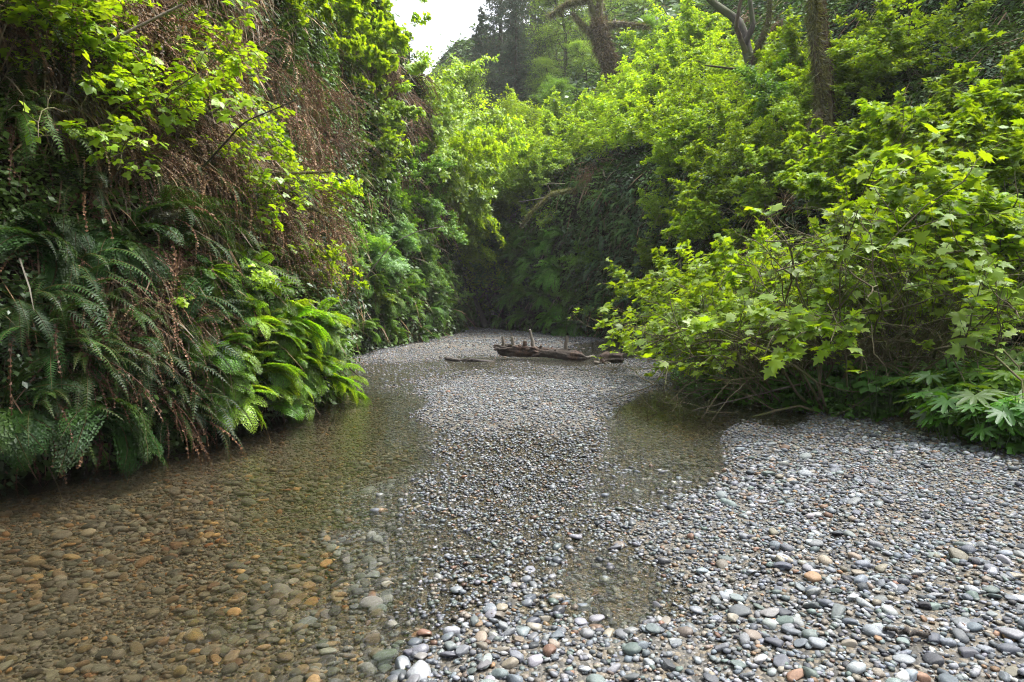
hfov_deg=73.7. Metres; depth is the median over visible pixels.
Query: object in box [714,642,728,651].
river stone
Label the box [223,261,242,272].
lady fern
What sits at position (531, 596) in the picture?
river stone
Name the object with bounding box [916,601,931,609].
river stone
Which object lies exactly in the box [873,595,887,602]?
river stone
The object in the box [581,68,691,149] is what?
leafy bush
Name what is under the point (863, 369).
leafy herb
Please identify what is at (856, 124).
maple shrub
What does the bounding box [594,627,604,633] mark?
river stone
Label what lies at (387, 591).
river stone
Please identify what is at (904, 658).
river stone
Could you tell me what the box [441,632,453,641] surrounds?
river stone
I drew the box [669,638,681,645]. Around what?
river stone
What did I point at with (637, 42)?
leafy bush
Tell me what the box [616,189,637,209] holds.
sword fern
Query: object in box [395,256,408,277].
lady fern
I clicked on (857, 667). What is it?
river stone
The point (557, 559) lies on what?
river stone
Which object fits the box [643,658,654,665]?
river stone
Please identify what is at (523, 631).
river stone
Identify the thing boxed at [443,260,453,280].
leafy bush
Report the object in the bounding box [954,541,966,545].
river stone
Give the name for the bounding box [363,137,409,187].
vine maple
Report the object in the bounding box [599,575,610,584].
river stone
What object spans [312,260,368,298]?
berry shrub
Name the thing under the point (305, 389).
lady fern
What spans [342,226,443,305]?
bare stem
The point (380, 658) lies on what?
river stone
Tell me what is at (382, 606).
river stone
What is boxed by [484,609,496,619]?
river stone
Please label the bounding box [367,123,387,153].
sword fern
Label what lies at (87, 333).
sword fern
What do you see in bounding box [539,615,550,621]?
river stone
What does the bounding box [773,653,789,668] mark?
river stone
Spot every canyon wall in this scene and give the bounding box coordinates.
[0,0,461,501]
[428,0,1023,351]
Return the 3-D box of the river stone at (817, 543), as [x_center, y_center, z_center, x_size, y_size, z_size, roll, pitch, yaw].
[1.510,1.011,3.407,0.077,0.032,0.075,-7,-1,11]
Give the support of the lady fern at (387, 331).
on the canyon wall at (34, 489)
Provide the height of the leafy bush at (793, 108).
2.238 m
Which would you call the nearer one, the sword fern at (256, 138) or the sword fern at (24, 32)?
the sword fern at (24, 32)
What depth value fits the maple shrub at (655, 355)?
14.69 m
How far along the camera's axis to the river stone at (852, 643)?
2.39 m
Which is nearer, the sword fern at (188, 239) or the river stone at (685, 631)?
the river stone at (685, 631)
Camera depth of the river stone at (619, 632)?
2.64 m
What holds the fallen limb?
on the canyon wall at (574, 216)
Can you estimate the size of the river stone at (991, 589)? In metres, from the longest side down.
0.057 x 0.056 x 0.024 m
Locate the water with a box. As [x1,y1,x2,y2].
[0,337,812,681]
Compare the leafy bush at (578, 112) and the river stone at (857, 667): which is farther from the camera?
the leafy bush at (578, 112)
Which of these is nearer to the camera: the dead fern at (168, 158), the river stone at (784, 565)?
the river stone at (784, 565)
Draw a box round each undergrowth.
[0,0,469,496]
[425,0,1023,349]
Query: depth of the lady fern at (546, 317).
25.93 m
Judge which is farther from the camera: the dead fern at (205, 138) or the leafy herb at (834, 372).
the leafy herb at (834, 372)
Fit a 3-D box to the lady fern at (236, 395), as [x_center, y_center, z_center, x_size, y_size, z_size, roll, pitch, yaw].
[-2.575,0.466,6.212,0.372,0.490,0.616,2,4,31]
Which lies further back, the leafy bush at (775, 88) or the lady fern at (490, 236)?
the lady fern at (490, 236)
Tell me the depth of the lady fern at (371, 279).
16.97 m
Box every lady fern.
[166,329,225,375]
[169,313,216,371]
[187,382,282,433]
[189,367,258,417]
[194,264,239,303]
[201,306,236,338]
[203,282,233,308]
[205,369,266,431]
[208,321,260,374]
[209,320,244,339]
[210,363,258,409]
[215,305,264,336]
[221,243,285,296]
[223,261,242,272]
[227,330,260,367]
[229,345,261,376]
[233,275,270,319]
[233,300,288,339]
[236,346,273,374]
[242,341,306,397]
[245,283,279,311]
[251,370,299,405]
[257,316,307,353]
[261,276,300,320]
[264,305,310,337]
[266,266,284,277]
[267,322,304,355]
[267,347,317,389]
[267,376,313,420]
[273,367,313,401]
[279,332,310,364]
[281,379,329,419]
[282,298,335,359]
[288,387,327,425]
[290,375,312,401]
[296,334,327,372]
[296,355,326,385]
[299,355,342,395]
[303,297,355,330]
[306,311,348,351]
[313,325,345,355]
[318,360,366,405]
[323,338,351,367]
[329,375,372,405]
[354,318,385,347]
[363,273,389,298]
[369,304,401,333]
[370,287,398,317]
[371,232,403,258]
[374,266,398,284]
[381,268,407,290]
[383,317,398,335]
[390,327,409,344]
[391,291,413,319]
[392,239,409,255]
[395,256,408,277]
[405,269,424,281]
[407,305,426,321]
[415,282,429,298]
[417,320,438,342]
[425,286,449,306]
[426,300,447,328]
[430,272,450,290]
[433,263,450,280]
[441,300,454,320]
[448,271,459,286]
[452,305,464,320]
[480,226,496,245]
[485,240,502,263]
[490,310,501,328]
[491,230,507,251]
[504,218,525,238]
[504,257,520,280]
[504,302,524,330]
[507,279,525,301]
[508,232,525,256]
[510,220,532,250]
[511,257,532,284]
[515,245,535,275]
[525,232,554,259]
[526,258,546,289]
[531,260,559,294]
[533,298,569,333]
[537,252,556,267]
[538,229,554,254]
[541,215,563,239]
[544,259,562,281]
[544,312,584,336]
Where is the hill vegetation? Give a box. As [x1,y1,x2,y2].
[429,0,709,301]
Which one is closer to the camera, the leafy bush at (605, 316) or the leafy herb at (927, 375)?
the leafy herb at (927, 375)
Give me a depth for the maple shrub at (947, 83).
11.13 m
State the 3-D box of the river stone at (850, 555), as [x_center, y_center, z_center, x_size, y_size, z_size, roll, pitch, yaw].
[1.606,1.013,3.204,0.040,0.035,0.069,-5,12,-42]
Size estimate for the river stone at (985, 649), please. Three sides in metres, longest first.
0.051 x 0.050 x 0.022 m
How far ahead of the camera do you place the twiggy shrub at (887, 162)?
10.04 m
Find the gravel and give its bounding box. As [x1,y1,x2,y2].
[0,326,1023,681]
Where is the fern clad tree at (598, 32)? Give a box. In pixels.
[544,0,650,91]
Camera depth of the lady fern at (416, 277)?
20.05 m
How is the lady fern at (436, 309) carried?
on the canyon wall at (34, 489)
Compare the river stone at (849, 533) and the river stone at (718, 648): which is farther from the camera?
the river stone at (849, 533)
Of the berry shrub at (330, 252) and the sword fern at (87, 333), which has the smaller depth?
the sword fern at (87, 333)
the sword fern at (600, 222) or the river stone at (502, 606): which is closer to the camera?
the river stone at (502, 606)
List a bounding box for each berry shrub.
[0,0,162,116]
[20,32,180,183]
[51,115,217,255]
[59,51,207,181]
[69,1,205,128]
[75,0,252,134]
[133,263,277,333]
[188,8,295,136]
[193,175,278,240]
[214,134,309,211]
[217,40,275,122]
[247,229,346,281]
[265,141,363,213]
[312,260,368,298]
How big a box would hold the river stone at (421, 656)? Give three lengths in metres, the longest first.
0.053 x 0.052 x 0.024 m
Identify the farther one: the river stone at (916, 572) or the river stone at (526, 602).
the river stone at (916, 572)
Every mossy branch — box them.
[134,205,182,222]
[230,169,333,176]
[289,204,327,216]
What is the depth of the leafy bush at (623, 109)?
26.55 m
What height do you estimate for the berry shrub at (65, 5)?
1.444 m
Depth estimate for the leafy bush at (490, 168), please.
24.15 m
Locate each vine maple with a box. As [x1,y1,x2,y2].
[274,0,362,53]
[331,0,390,91]
[354,0,409,70]
[357,20,400,112]
[360,68,413,116]
[362,0,431,75]
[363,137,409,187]
[365,125,405,167]
[368,99,426,155]
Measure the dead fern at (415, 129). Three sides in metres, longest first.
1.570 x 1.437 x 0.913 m
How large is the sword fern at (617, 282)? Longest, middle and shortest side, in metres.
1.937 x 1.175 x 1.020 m
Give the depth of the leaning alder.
19.05 m
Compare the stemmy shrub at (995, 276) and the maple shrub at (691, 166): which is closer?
the stemmy shrub at (995, 276)
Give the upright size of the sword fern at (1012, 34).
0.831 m
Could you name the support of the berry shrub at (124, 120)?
on the canyon wall at (34, 489)
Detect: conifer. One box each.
[467,6,502,121]
[469,0,530,94]
[487,0,538,102]
[489,0,540,113]
[502,0,570,37]
[523,16,554,104]
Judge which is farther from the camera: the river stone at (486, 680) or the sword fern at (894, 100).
the sword fern at (894, 100)
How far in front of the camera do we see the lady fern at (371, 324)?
16.33 m
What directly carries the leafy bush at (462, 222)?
on the canyon wall at (34, 489)
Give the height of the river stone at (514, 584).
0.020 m
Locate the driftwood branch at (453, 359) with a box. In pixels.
[444,357,495,361]
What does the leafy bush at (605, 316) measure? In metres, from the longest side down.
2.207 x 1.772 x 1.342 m
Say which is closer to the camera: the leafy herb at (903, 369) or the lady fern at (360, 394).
the leafy herb at (903, 369)
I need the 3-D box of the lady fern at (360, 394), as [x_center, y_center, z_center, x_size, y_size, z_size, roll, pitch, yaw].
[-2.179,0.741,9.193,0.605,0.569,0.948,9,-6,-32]
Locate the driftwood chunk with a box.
[594,351,625,363]
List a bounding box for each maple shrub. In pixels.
[568,256,750,356]
[593,233,794,375]
[597,215,837,405]
[607,224,994,384]
[638,255,822,412]
[645,294,698,357]
[651,227,752,330]
[652,307,746,379]
[660,162,754,249]
[666,155,720,218]
[666,181,981,428]
[667,136,775,215]
[672,176,979,430]
[688,143,788,230]
[714,161,1023,448]
[727,130,843,207]
[744,118,854,175]
[772,114,897,192]
[779,143,843,224]
[800,185,1023,370]
[803,98,892,178]
[804,100,938,210]
[855,61,1001,147]
[861,98,953,181]
[862,103,1023,213]
[867,78,1023,175]
[880,104,1021,210]
[881,28,1023,161]
[900,56,1018,159]
[901,85,1023,210]
[929,44,1023,120]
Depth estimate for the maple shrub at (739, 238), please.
14.63 m
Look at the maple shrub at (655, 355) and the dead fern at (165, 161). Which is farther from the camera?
the maple shrub at (655, 355)
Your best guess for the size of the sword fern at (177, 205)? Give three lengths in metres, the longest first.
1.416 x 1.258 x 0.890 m
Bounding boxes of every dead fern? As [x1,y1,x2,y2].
[0,0,85,47]
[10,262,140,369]
[19,0,180,128]
[20,0,157,86]
[55,0,200,128]
[67,283,192,397]
[79,11,161,129]
[81,133,193,228]
[85,0,162,70]
[98,297,208,410]
[107,84,195,196]
[112,232,227,306]
[115,112,194,189]
[120,251,184,343]
[127,1,228,125]
[137,107,234,221]
[142,134,197,197]
[143,13,255,171]
[148,238,243,331]
[149,0,223,61]
[158,147,256,242]
[165,288,241,375]
[167,294,246,370]
[170,0,281,136]
[175,110,259,209]
[188,148,288,253]
[202,156,258,251]
[203,119,256,178]
[204,287,239,325]
[211,116,255,182]
[235,1,298,115]
[245,177,312,258]
[251,203,323,293]
[254,207,325,281]
[255,50,313,123]
[257,142,347,231]
[261,188,318,253]
[269,156,324,230]
[271,92,341,181]
[276,222,359,298]
[279,187,319,247]
[284,234,348,309]
[289,55,340,131]
[296,150,363,218]
[299,67,364,145]
[301,187,351,262]
[303,122,352,206]
[306,242,369,307]
[308,84,359,157]
[310,142,343,181]
[311,186,374,266]
[319,217,357,299]
[323,121,386,182]
[324,80,389,146]
[326,222,369,267]
[335,245,360,278]
[389,66,416,100]
[398,111,420,152]
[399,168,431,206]
[406,116,443,160]
[408,94,439,133]
[413,68,449,119]
[419,151,439,182]
[421,149,469,200]
[429,105,459,126]
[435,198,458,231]
[570,161,604,183]
[572,163,592,197]
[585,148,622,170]
[731,6,757,31]
[769,9,783,32]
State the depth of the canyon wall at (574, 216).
23.15 m
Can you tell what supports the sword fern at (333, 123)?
on the canyon wall at (34, 489)
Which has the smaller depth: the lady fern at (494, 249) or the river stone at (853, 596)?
the river stone at (853, 596)
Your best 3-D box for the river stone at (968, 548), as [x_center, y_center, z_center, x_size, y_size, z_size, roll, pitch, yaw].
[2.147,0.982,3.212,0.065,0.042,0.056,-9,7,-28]
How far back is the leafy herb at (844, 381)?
7.64 m
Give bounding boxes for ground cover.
[669,334,1023,455]
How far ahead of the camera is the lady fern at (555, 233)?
25.85 m
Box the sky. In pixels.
[390,0,587,74]
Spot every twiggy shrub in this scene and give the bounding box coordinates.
[0,0,287,233]
[94,41,329,229]
[260,74,312,115]
[289,179,357,238]
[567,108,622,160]
[766,206,832,268]
[848,151,937,245]
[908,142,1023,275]
[930,197,1023,289]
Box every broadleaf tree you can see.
[413,56,491,127]
[429,68,500,138]
[486,91,549,147]
[530,73,579,117]
[616,67,648,91]
[631,11,666,47]
[687,33,722,63]
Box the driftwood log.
[493,329,594,361]
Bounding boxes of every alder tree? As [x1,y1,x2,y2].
[520,0,611,81]
[524,55,568,103]
[564,39,599,81]
[582,0,626,23]
[621,0,653,16]
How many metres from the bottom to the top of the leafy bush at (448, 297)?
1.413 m
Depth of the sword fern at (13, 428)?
4.62 m
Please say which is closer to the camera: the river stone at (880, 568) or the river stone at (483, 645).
the river stone at (483, 645)
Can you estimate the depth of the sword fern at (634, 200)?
22.38 m
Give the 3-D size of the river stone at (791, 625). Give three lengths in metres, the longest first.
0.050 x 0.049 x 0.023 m
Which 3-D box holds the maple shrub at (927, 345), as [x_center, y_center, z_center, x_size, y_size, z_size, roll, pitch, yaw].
[3.490,-0.229,8.918,4.384,2.328,3.826,2,4,25]
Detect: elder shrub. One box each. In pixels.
[341,248,372,288]
[345,209,396,256]
[358,198,387,235]
[366,219,412,276]
[385,208,420,253]
[409,220,436,261]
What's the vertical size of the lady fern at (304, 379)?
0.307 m
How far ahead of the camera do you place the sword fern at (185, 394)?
5.84 m
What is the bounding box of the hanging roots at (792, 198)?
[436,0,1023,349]
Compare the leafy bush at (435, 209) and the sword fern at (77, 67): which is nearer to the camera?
the sword fern at (77, 67)
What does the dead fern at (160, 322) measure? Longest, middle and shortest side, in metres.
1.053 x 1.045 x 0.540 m
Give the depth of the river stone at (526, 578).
3.15 m
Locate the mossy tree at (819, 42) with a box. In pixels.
[799,0,840,153]
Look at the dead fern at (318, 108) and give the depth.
13.36 m
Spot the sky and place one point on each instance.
(446, 15)
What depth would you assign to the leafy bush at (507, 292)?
28.01 m
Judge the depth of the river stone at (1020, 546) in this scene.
3.23 m
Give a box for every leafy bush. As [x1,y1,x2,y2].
[358,270,396,312]
[387,138,456,192]
[387,164,429,228]
[391,275,428,310]
[412,182,469,244]
[413,45,514,181]
[417,249,454,292]
[418,97,501,214]
[421,117,505,248]
[428,226,440,256]
[435,284,450,305]
[440,127,503,221]
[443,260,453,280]
[445,215,471,242]
[447,181,489,244]
[449,282,474,305]
[450,123,479,146]
[452,99,530,218]
[452,213,497,272]
[456,166,530,243]
[464,88,500,126]
[469,102,498,135]
[475,167,530,229]
[476,83,545,126]
[478,211,493,245]
[478,252,511,280]
[485,212,518,236]
[487,133,562,228]
[491,229,552,268]
[494,154,515,185]
[499,275,526,304]
[500,113,577,203]
[500,115,563,174]
[501,122,545,166]
[512,131,570,199]
[520,106,583,165]
[525,114,554,137]
[535,85,571,137]
[551,277,595,307]
[553,93,613,151]
[557,93,650,161]
[557,241,606,271]
[567,73,623,127]
[580,295,613,322]
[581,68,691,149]
[585,48,696,116]
[597,69,650,122]
[610,0,690,75]
[623,53,724,134]
[631,232,659,275]
[632,21,714,91]
[636,92,715,186]
[636,175,676,229]
[647,0,731,66]
[652,42,790,152]
[660,31,781,116]
[670,17,762,106]
[684,92,790,179]
[716,47,884,149]
[731,47,844,132]
[744,4,844,102]
[785,30,858,114]
[823,0,933,102]
[825,0,996,87]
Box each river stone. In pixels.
[342,540,353,546]
[342,556,349,563]
[359,596,382,609]
[361,486,375,493]
[362,555,376,567]
[365,571,379,577]
[366,531,375,540]
[368,560,377,571]
[369,608,383,618]
[371,648,398,666]
[372,535,382,543]
[374,671,386,680]
[376,604,386,609]
[377,557,391,564]
[377,664,392,673]
[380,596,387,604]
[381,581,392,587]
[381,589,392,596]
[384,594,392,603]
[385,620,397,628]
[385,674,398,681]
[390,669,405,675]
[394,655,411,669]
[398,671,405,681]
[402,648,412,656]
[405,660,430,681]
[406,674,419,681]
[407,637,421,645]
[412,643,428,651]
[413,652,427,659]
[417,629,431,635]
[439,651,455,656]
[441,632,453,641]
[442,626,461,635]
[444,641,456,650]
[455,644,469,656]
[467,667,476,674]
[470,615,478,626]
[475,619,482,626]
[475,631,486,641]
[476,642,487,649]
[476,659,491,669]
[479,653,491,668]
[480,679,494,681]
[483,603,496,613]
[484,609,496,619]
[485,675,494,679]
[487,634,500,641]
[488,632,496,636]
[491,611,504,616]
[491,668,508,677]
[495,646,509,651]
[496,603,507,610]
[498,621,507,629]
[501,657,518,668]
[502,576,511,582]
[503,627,515,635]
[507,674,522,681]
[509,650,523,662]
[511,582,517,587]
[513,636,523,643]
[517,626,529,636]
[520,575,530,582]
[521,599,531,606]
[523,594,535,600]
[524,566,535,573]
[525,617,540,623]
[526,622,541,631]
[527,632,537,639]
[527,654,544,666]
[528,642,538,648]
[533,613,543,616]
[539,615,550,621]
[542,644,556,657]
[544,569,552,574]
[548,639,559,647]
[549,560,558,566]
[549,593,564,601]
[549,630,563,638]
[551,556,562,563]
[552,543,561,550]
[553,605,565,613]
[557,627,565,634]
[573,574,581,580]
[574,617,586,625]
[577,603,589,610]
[579,628,593,637]
[579,666,590,671]
[586,597,593,603]
[586,674,605,681]
[588,614,604,623]
[589,624,602,627]
[590,591,599,597]
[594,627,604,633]
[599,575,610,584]
[602,610,611,618]
[602,628,614,636]
[606,663,620,673]
[608,545,621,550]
[612,541,624,549]
[614,628,628,637]
[623,626,638,634]
[623,642,641,655]
[623,672,639,679]
[637,641,648,651]
[642,619,650,623]
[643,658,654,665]
[646,623,659,633]
[652,601,664,609]
[658,557,671,563]
[661,616,670,624]
[661,658,675,670]
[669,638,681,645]
[677,626,692,637]
[684,549,696,554]
[685,622,694,627]
[689,606,702,613]
[695,568,708,572]
[703,672,718,681]
[709,615,721,619]
[710,595,721,603]
[714,491,726,498]
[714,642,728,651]
[716,559,727,568]
[717,555,732,563]
[719,591,730,599]
[720,498,736,507]
[723,589,732,594]
[727,613,738,622]
[728,604,751,616]
[729,593,744,601]
[730,659,745,667]
[738,532,748,539]
[739,632,749,645]
[742,629,762,640]
[743,672,754,677]
[753,603,764,609]
[754,654,767,662]
[760,608,778,616]
[761,470,775,475]
[762,618,776,629]
[764,637,783,647]
[769,527,779,535]
[769,540,779,549]
[773,561,791,569]
[773,586,785,590]
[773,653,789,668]
[775,554,784,561]
[776,607,791,615]
[776,615,793,625]
[777,553,787,561]
[780,543,793,551]
[781,626,801,634]
[782,555,792,562]
[782,623,794,627]
[783,552,791,556]
[786,668,803,681]
[792,616,804,625]
[793,638,807,647]
[795,582,805,590]
[797,469,811,476]
[802,629,817,638]
[802,666,817,677]
[803,601,819,608]
[804,571,821,582]
[805,586,817,595]
[806,588,820,596]
[807,539,823,546]
[808,637,826,648]
[817,598,832,607]
[818,555,832,565]
[828,467,841,472]
[829,588,842,592]
[830,603,845,617]
[831,531,842,535]
[841,618,857,624]
[841,639,856,647]
[843,530,856,537]
[846,497,860,504]
[846,593,858,600]
[846,662,865,673]
[847,552,861,559]
[851,569,864,575]
[853,574,867,584]
[854,560,869,567]
[855,596,874,608]
[857,582,868,591]
[861,593,869,597]
[861,624,881,636]
[867,477,879,483]
[867,540,883,548]
[871,667,885,676]
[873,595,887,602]
[874,563,887,572]
[875,579,885,587]
[880,605,897,615]
[882,551,892,555]
[882,628,895,637]
[885,678,900,681]
[886,582,897,588]
[891,584,908,592]
[892,654,915,663]
[894,670,909,681]
[896,637,909,646]
[897,578,909,584]
[905,668,917,681]
[909,570,924,574]
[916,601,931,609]
[917,671,930,681]
[922,513,930,518]
[922,652,944,665]
[925,633,939,643]
[927,552,938,557]
[927,592,942,596]
[930,602,940,610]
[935,523,947,527]
[937,668,948,674]
[937,673,958,681]
[939,638,956,646]
[948,547,968,559]
[951,628,969,642]
[952,617,970,624]
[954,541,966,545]
[956,622,966,629]
[957,646,980,657]
[961,544,975,553]
[961,593,973,600]
[962,498,974,504]
[964,585,981,593]
[966,590,978,597]
[967,557,981,565]
[967,622,982,631]
[969,445,978,450]
[970,618,982,624]
[976,541,986,546]
[976,644,994,653]
[982,585,999,593]
[983,563,998,572]
[986,567,996,574]
[986,610,997,616]
[987,593,1002,598]
[992,611,1002,620]
[995,554,1011,563]
[996,643,1022,654]
[998,627,1023,639]
[998,671,1010,681]
[1004,595,1018,600]
[1004,666,1018,676]
[1005,572,1023,577]
[1006,571,1018,578]
[1013,550,1023,558]
[1013,594,1023,601]
[1014,543,1023,548]
[1017,604,1023,609]
[1017,668,1023,675]
[1018,619,1023,629]
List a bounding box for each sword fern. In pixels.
[0,0,109,102]
[0,59,98,159]
[0,89,96,208]
[0,129,114,267]
[0,210,122,298]
[0,262,153,408]
[0,283,119,415]
[0,301,166,476]
[0,353,91,481]
[0,389,140,505]
[1,203,133,259]
[2,32,98,122]
[8,200,107,317]
[13,8,160,117]
[14,241,158,359]
[20,366,128,477]
[40,347,175,466]
[47,414,197,484]
[49,318,143,425]
[49,377,176,490]
[57,201,183,285]
[65,315,164,401]
[71,279,200,399]
[83,216,196,304]
[85,151,257,316]
[95,384,231,471]
[123,160,214,269]
[129,324,228,457]
[131,336,230,451]
[134,205,261,308]
[138,370,250,472]
[145,260,258,396]
[152,0,248,122]
[156,379,254,466]
[161,298,252,392]
[170,147,234,205]
[172,253,258,329]
[183,199,253,268]
[194,243,309,343]
[196,167,279,246]
[201,0,274,42]
[203,202,277,276]
[208,238,287,313]
[230,115,275,152]
[238,28,299,94]
[267,69,301,118]
[267,219,320,283]
[271,19,331,94]
[274,70,309,113]
[274,178,332,232]
[274,247,337,300]
[308,110,329,129]
[320,113,349,142]
[337,43,369,91]
[356,90,377,118]
[359,170,377,191]
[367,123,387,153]
[368,216,384,238]
[379,189,403,215]
[391,211,409,239]
[563,320,589,336]
[564,179,582,205]
[568,249,585,271]
[570,300,591,325]
[572,261,596,287]
[580,189,607,214]
[581,295,605,319]
[582,199,599,213]
[582,283,610,305]
[583,214,604,231]
[583,233,607,259]
[587,199,601,220]
[592,258,625,284]
[598,290,625,320]
[601,196,623,216]
[602,184,619,204]
[603,272,632,304]
[603,312,624,340]
[605,216,618,232]
[608,213,636,249]
[608,229,627,244]
[613,250,639,276]
[614,286,641,316]
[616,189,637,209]
[616,195,649,224]
[623,268,645,279]
[623,304,644,322]
[838,17,853,32]
[885,90,913,105]
[890,82,929,105]
[908,65,939,90]
[912,80,940,100]
[919,24,958,47]
[940,6,987,33]
[961,16,1004,38]
[977,20,1022,51]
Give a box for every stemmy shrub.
[592,109,1023,425]
[600,228,1023,402]
[629,242,945,436]
[695,187,1023,386]
[730,214,1023,408]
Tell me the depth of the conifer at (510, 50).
43.81 m
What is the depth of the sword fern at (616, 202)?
23.18 m
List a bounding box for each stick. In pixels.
[692,383,803,410]
[883,626,930,637]
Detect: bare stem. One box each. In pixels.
[1,61,53,147]
[47,3,183,141]
[136,2,151,72]
[174,100,295,200]
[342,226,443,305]
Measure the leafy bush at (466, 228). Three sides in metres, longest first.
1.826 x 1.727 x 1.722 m
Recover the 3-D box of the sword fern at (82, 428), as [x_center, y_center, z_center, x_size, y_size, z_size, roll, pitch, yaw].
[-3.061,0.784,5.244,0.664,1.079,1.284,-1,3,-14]
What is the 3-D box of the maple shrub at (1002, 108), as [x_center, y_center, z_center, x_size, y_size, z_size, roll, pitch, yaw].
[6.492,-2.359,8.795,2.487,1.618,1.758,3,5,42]
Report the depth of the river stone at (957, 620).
2.53 m
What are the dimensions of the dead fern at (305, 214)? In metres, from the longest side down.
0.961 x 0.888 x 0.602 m
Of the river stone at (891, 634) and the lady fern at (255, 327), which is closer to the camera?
the river stone at (891, 634)
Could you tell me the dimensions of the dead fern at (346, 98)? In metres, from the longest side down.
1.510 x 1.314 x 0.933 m
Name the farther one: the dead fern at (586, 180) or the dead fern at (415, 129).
the dead fern at (586, 180)
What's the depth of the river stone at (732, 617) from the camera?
2.64 m
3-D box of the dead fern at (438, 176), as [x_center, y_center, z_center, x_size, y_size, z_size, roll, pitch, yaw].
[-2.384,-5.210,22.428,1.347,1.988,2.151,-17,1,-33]
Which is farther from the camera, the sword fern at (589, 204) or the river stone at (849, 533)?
the sword fern at (589, 204)
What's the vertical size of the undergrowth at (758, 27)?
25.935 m
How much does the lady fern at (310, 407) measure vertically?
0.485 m
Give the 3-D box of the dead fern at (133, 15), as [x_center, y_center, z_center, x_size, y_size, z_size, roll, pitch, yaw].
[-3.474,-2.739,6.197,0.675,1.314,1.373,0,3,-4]
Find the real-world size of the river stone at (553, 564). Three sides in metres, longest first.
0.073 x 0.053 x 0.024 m
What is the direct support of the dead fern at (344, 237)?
on the undergrowth at (322, 55)
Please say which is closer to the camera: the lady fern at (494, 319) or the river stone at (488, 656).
the river stone at (488, 656)
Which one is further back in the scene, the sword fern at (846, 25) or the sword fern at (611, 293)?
the sword fern at (611, 293)
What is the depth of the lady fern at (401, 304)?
19.09 m
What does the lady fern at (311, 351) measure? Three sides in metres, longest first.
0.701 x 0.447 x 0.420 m
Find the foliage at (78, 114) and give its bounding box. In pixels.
[0,0,482,500]
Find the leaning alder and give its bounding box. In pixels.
[705,0,775,119]
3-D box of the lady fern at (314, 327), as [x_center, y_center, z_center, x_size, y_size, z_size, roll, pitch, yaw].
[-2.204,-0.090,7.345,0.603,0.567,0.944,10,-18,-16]
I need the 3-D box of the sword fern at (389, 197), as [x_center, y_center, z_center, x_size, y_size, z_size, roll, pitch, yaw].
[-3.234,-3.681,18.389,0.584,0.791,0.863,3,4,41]
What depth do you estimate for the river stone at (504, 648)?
2.48 m
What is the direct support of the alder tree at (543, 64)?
on the canyon wall at (574, 216)
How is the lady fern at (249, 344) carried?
on the undergrowth at (322, 55)
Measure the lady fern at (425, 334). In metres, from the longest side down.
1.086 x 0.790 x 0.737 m
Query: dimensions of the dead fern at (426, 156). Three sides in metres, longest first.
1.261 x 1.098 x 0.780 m
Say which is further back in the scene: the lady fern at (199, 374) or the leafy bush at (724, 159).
the leafy bush at (724, 159)
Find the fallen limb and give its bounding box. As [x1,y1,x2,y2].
[519,185,579,229]
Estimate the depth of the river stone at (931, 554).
3.19 m
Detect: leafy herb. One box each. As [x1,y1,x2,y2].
[711,380,728,396]
[736,379,754,393]
[739,379,757,399]
[767,378,781,396]
[777,373,797,387]
[781,385,796,406]
[796,370,821,396]
[796,386,808,405]
[799,377,826,406]
[806,370,823,391]
[812,363,843,381]
[815,365,843,384]
[815,375,849,409]
[828,379,852,414]
[831,375,855,405]
[832,362,870,379]
[843,362,875,374]
[845,388,872,419]
[851,377,887,413]
[853,384,887,421]
[856,381,892,416]
[859,372,893,395]
[863,370,889,381]
[866,365,901,381]
[872,376,907,416]
[878,386,907,418]
[880,373,961,423]
[881,361,907,378]
[884,376,932,415]
[894,384,975,433]
[895,372,916,403]
[897,377,921,406]
[898,358,958,386]
[905,392,985,442]
[909,368,958,398]
[911,368,959,388]
[920,383,1009,443]
[926,381,1001,420]
[931,357,987,385]
[934,368,1011,390]
[941,367,1001,390]
[947,354,1017,370]
[950,394,1018,434]
[952,371,1010,390]
[952,393,1023,441]
[954,378,1023,394]
[955,403,1023,452]
[959,351,1015,367]
[978,369,1023,399]
[979,393,1023,442]
[985,360,1022,371]
[1000,346,1023,370]
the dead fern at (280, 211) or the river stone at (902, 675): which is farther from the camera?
the dead fern at (280, 211)
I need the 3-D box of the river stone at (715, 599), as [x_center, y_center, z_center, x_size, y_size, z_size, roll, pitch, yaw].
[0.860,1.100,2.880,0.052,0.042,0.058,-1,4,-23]

